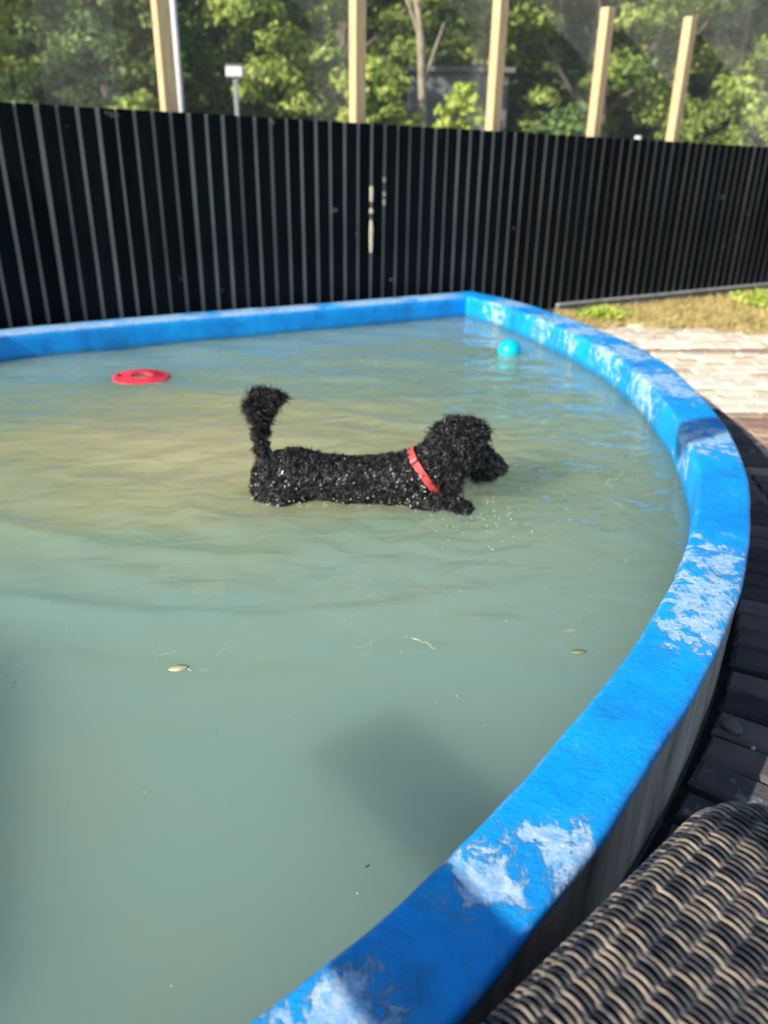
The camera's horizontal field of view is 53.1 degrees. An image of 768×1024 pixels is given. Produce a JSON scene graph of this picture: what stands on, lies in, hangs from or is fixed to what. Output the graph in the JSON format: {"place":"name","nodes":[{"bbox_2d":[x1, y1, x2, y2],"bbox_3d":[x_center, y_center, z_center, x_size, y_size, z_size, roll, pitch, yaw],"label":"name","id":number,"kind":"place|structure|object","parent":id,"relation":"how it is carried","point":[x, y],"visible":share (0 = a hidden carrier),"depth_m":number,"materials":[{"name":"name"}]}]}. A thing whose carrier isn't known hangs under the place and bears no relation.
{"place":"outdoors","nodes":[
{"label":"outdoors","id":0,"kind":"place"},
{"bbox_2d":[0,4,767,146],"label":"wooded slope","id":1,"kind":"structure","parent":0,"point":[648,130],"depth_m":24.55,"materials":[{"name":"green plant"}]},
{"bbox_2d":[544,308,758,887],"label":"ground","id":2,"kind":"structure","parent":0,"point":[676,788],"depth_m":1.95,"materials":[{"name":"soil"}]},
{"bbox_2d":[0,76,38,104],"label":"shrub","id":3,"kind":"object","parent":2,"relation":"on","point":[3,91],"visible":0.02,"depth_m":11.46,"materials":[{"name":"green plant"}]},
{"bbox_2d":[0,0,50,101],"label":"broadleaf tree","id":4,"kind":"object","parent":2,"relation":"on","point":[4,37],"visible":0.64,"depth_m":13.79,"materials":[{"name":"green plant"}]},
{"bbox_2d":[0,1,63,102],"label":"broadleaf tree","id":5,"kind":"object","parent":2,"relation":"on","point":[13,33],"visible":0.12,"depth_m":20.18,"materials":[{"name":"green plant"}]},
{"bbox_2d":[0,0,224,109],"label":"broadleaf tree","id":6,"kind":"object","parent":2,"relation":"on","point":[88,49],"visible":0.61,"depth_m":13.58,"materials":[{"name":"green plant"}]},
{"bbox_2d":[8,0,232,109],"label":"broadleaf tree","id":7,"kind":"object","parent":2,"relation":"on","point":[64,95],"visible":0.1,"depth_m":19.52,"materials":[{"name":"green plant"}]},
{"bbox_2d":[106,88,160,110],"bbox_3d":[-3.602,-4.969,11.389,1.552,2.342,1.471,1,24,0],"label":"shrub","id":8,"kind":"object","parent":2,"relation":"on","point":[134,102],"visible":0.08,"depth_m":10.85,"materials":[{"name":"green plant"}]},
{"bbox_2d":[151,0,178,111],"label":"timber post","id":9,"kind":"object","parent":2,"relation":"on","point":[163,43],"depth_m":5.32,"materials":[{"name":"beige wood"}]},
{"bbox_2d":[0,0,767,145],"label":"netting","id":10,"kind":"object","parent":9,"relation":"attached to","point":[392,99],"visible":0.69,"depth_m":6.55,"materials":[{"name":"black fabric"}]},
{"bbox_2d":[170,0,184,111],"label":"grey pole","id":11,"kind":"object","parent":2,"relation":"on","point":[177,59],"visible":0.23,"depth_m":8.64,"materials":[{"name":"grey metal"}]},
{"bbox_2d":[225,64,243,115],"bbox_3d":[-1.882,-4.427,10.084,0.220,2.508,0.130,1,24,0],"label":"box on stand","id":12,"kind":"object","parent":2,"relation":"on","point":[234,71],"visible":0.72,"depth_m":9.57,"materials":[{"name":"white plastic"}]},
{"bbox_2d":[96,0,373,118],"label":"broadleaf tree","id":13,"kind":"object","parent":2,"relation":"on","point":[217,77],"visible":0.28,"depth_m":14.93,"materials":[{"name":"green plant"}]},
{"bbox_2d":[206,0,413,121],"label":"broadleaf tree","id":14,"kind":"object","parent":2,"relation":"on","point":[371,32],"visible":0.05,"depth_m":20.80,"materials":[{"name":"green plant"}]},
{"bbox_2d":[195,0,476,125],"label":"broadleaf tree","id":15,"kind":"object","parent":2,"relation":"on","point":[339,19],"visible":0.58,"depth_m":12.77,"materials":[{"name":"green plant"}]},
{"bbox_2d":[349,0,365,122],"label":"timber post","id":16,"kind":"object","parent":2,"relation":"on","point":[357,61],"depth_m":6.04,"materials":[{"name":"beige wood"}]},
{"bbox_2d":[0,291,750,1023],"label":"swimming pool","id":17,"kind":"structure","parent":2,"relation":"on","point":[504,901],"depth_m":1.57,"materials":[{"name":"blue paint"}]},
{"bbox_2d":[0,316,688,1023],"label":"pool water","id":18,"kind":"structure","parent":17,"relation":"in","point":[168,854],"depth_m":2.16,"materials":[{"name":"green liquid"}]},
{"bbox_2d":[112,369,170,383],"bbox_3d":[-1.495,-0.840,4.740,0.348,0.025,0.348,-5,26,-16],"label":"throwing ring","id":19,"kind":"object","parent":18,"relation":"on","point":[125,377],"visible":1,"depth_m":4.71,"materials":[{"name":"red plastic"}]},
{"bbox_2d":[168,664,188,670],"bbox_3d":[-0.542,0.411,2.028,0.055,0.005,0.029,-6,25,-16],"label":"floating leaf","id":20,"kind":"object","parent":18,"relation":"on","point":[180,667],"visible":1,"depth_m":2.02,"materials":[{"name":"beige plant"}]},
{"bbox_2d":[262,432,593,648],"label":"water drops","id":21,"kind":"object","parent":18,"relation":"on","point":[446,525],"visible":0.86,"depth_m":2.86,"materials":[{"name":"clear liquid"}]},
{"bbox_2d":[498,339,521,354],"bbox_3d":[0.906,-1.159,5.537,0.168,0.170,0.168,11,41,-5],"label":"floating ball","id":22,"kind":"object","parent":18,"relation":"on","point":[509,347],"visible":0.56,"depth_m":5.47,"materials":[{"name":"teal plastic"}]},
{"bbox_2d":[571,649,586,653],"bbox_3d":[0.538,0.385,2.123,0.045,0.005,0.021,-1,24,-5],"label":"floating leaf","id":23,"kind":"object","parent":18,"relation":"on","point":[577,651],"visible":1,"depth_m":2.12,"materials":[{"name":"yellow plant"}]},
{"bbox_2d":[235,382,508,515],"bbox_3d":[-0.043,-0.068,3.095,1.080,0.899,0.355,1,24,0],"label":"dog","id":24,"kind":"object","parent":17,"relation":"in","point":[452,452],"visible":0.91,"depth_m":2.98},
{"bbox_2d":[407,446,440,495],"bbox_3d":[0.174,-0.159,3.077,0.168,0.211,0.238,1,24,0],"label":"collar","id":25,"kind":"object","parent":24,"relation":"attached to","point":[419,469],"visible":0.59,"depth_m":2.96,"materials":[{"name":"red fabric"}]},
{"bbox_2d":[334,54,428,126],"bbox_3d":[-0.106,-5.289,11.530,1.694,2.777,1.654,1,24,0],"label":"shrub","id":26,"kind":"object","parent":2,"relation":"on","point":[399,111],"visible":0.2,"depth_m":10.96,"materials":[{"name":"green plant"}]},
{"bbox_2d":[0,102,767,328],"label":"board fence","id":27,"kind":"object","parent":2,"relation":"on","point":[108,213],"visible":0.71,"depth_m":6.29,"materials":[{"name":"black wood"}]},
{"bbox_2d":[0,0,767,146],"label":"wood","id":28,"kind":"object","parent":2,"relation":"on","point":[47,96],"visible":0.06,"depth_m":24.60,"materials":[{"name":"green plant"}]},
{"bbox_2d":[304,0,533,119],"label":"broadleaf tree","id":29,"kind":"object","parent":2,"relation":"on","point":[455,24],"visible":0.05,"depth_m":19.43,"materials":[{"name":"green plant"}]},
{"bbox_2d":[406,0,444,126],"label":"bare trunk","id":30,"kind":"object","parent":2,"relation":"on","point":[421,64],"visible":0.57,"depth_m":11.23,"materials":[{"name":"brown plant"}]},
{"bbox_2d":[431,81,485,130],"bbox_3d":[1.089,-4.772,11.005,1.189,2.473,1.308,1,24,0],"label":"shrub","id":31,"kind":"object","parent":2,"relation":"on","point":[452,104],"visible":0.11,"depth_m":10.55,"materials":[{"name":"green plant"}]},
{"bbox_2d":[404,65,515,131],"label":"grey shed","id":32,"kind":"structure","parent":2,"relation":"on","point":[412,87],"depth_m":13.69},
{"bbox_2d":[366,0,617,132],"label":"broadleaf tree","id":33,"kind":"object","parent":2,"relation":"on","point":[448,58],"visible":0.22,"depth_m":15.49,"materials":[{"name":"green plant"}]},
{"bbox_2d":[485,0,508,130],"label":"timber post","id":34,"kind":"object","parent":2,"relation":"on","point":[497,60],"depth_m":6.70,"materials":[{"name":"beige wood"}]},
{"bbox_2d":[532,101,608,136],"bbox_3d":[2.676,-4.865,11.483,1.697,2.307,1.847,1,24,0],"label":"shrub","id":35,"kind":"object","parent":2,"relation":"on","point":[561,124],"visible":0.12,"depth_m":10.97,"materials":[{"name":"green plant"}]},
{"bbox_2d":[466,0,699,138],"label":"broadleaf tree","id":36,"kind":"object","parent":2,"relation":"on","point":[525,106],"visible":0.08,"depth_m":20.77,"materials":[{"name":"green plant"}]},
{"bbox_2d":[586,6,615,136],"bbox_3d":[2.052,-3.418,7.692,0.100,2.765,0.100,-15,29,-32],"label":"timber post","id":37,"kind":"object","parent":2,"relation":"on","point":[602,56],"visible":0.42,"depth_m":7.30,"materials":[{"name":"beige wood"}]},
{"bbox_2d":[576,303,627,321],"bbox_3d":[2.156,-1.953,7.604,0.534,0.237,0.532,1,24,0],"label":"weed","id":38,"kind":"object","parent":2,"relation":"on","point":[606,310],"visible":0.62,"depth_m":7.51,"materials":[{"name":"green plant"}]},
{"bbox_2d":[450,0,754,137],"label":"broadleaf tree","id":39,"kind":"object","parent":2,"relation":"on","point":[592,50],"visible":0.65,"depth_m":12.99,"materials":[{"name":"green plant"}]},
{"bbox_2d":[620,308,637,315],"bbox_3d":[2.460,-2.019,7.868,0.316,0.147,0.319,1,24,0],"label":"weed","id":40,"kind":"object","parent":2,"relation":"on","point":[628,311],"visible":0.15,"depth_m":7.84,"materials":[{"name":"yellow plant"}]},
{"bbox_2d":[553,288,767,335],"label":"dry grass","id":41,"kind":"structure","parent":2,"relation":"on","point":[703,307],"depth_m":7.74,"materials":[{"name":"plant"}]},
{"bbox_2d":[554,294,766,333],"bbox_3d":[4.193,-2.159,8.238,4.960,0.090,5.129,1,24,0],"label":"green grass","id":42,"kind":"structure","parent":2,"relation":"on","point":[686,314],"depth_m":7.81,"materials":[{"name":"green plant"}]},
{"bbox_2d":[665,16,697,141],"bbox_3d":[3.047,-3.674,8.255,0.100,2.800,0.100,-15,29,-32],"label":"timber post","id":43,"kind":"object","parent":2,"relation":"on","point":[682,75],"visible":0.42,"depth_m":7.87,"materials":[{"name":"beige wood"}]},
{"bbox_2d":[610,0,767,143],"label":"broadleaf tree","id":44,"kind":"object","parent":2,"relation":"on","point":[692,83],"visible":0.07,"depth_m":21.17,"materials":[{"name":"green plant"}]},
{"bbox_2d":[622,0,767,145],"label":"broadleaf tree","id":45,"kind":"object","parent":2,"relation":"on","point":[748,57],"visible":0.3,"depth_m":13.51,"materials":[{"name":"green plant"}]},
{"bbox_2d":[654,71,767,146],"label":"shrub","id":46,"kind":"object","parent":2,"relation":"on","point":[692,120],"visible":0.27,"depth_m":11.23,"materials":[{"name":"green plant"}]},
{"bbox_2d":[729,287,767,310],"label":"weed","id":47,"kind":"object","parent":2,"relation":"on","point":[762,294],"visible":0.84,"depth_m":8.50,"materials":[{"name":"green plant"}]},
{"bbox_2d":[734,0,767,49],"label":"broadleaf tree","id":48,"kind":"object","parent":2,"relation":"on","point":[756,19],"visible":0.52,"depth_m":15.03,"materials":[{"name":"green plant"}]},
{"bbox_2d":[591,323,767,878],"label":"paving","id":49,"kind":"structure","parent":0,"point":[724,374],"depth_m":2.71,"materials":[{"name":"brick"}]},
{"bbox_2d":[481,801,767,1023],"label":"woven seat","id":50,"kind":"object","parent":49,"relation":"on","point":[674,930],"visible":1,"depth_m":1.04,"materials":[{"name":"wicker"}]},
{"bbox_2d":[720,718,742,734],"bbox_3d":[0.926,0.573,2.050,0.054,0.034,0.068,-4,18,-24],"label":"pebble","id":51,"kind":"object","parent":49,"relation":"on","point":[731,725],"visible":1,"depth_m":2.03,"materials":[{"name":"grey stone"}]}
]}

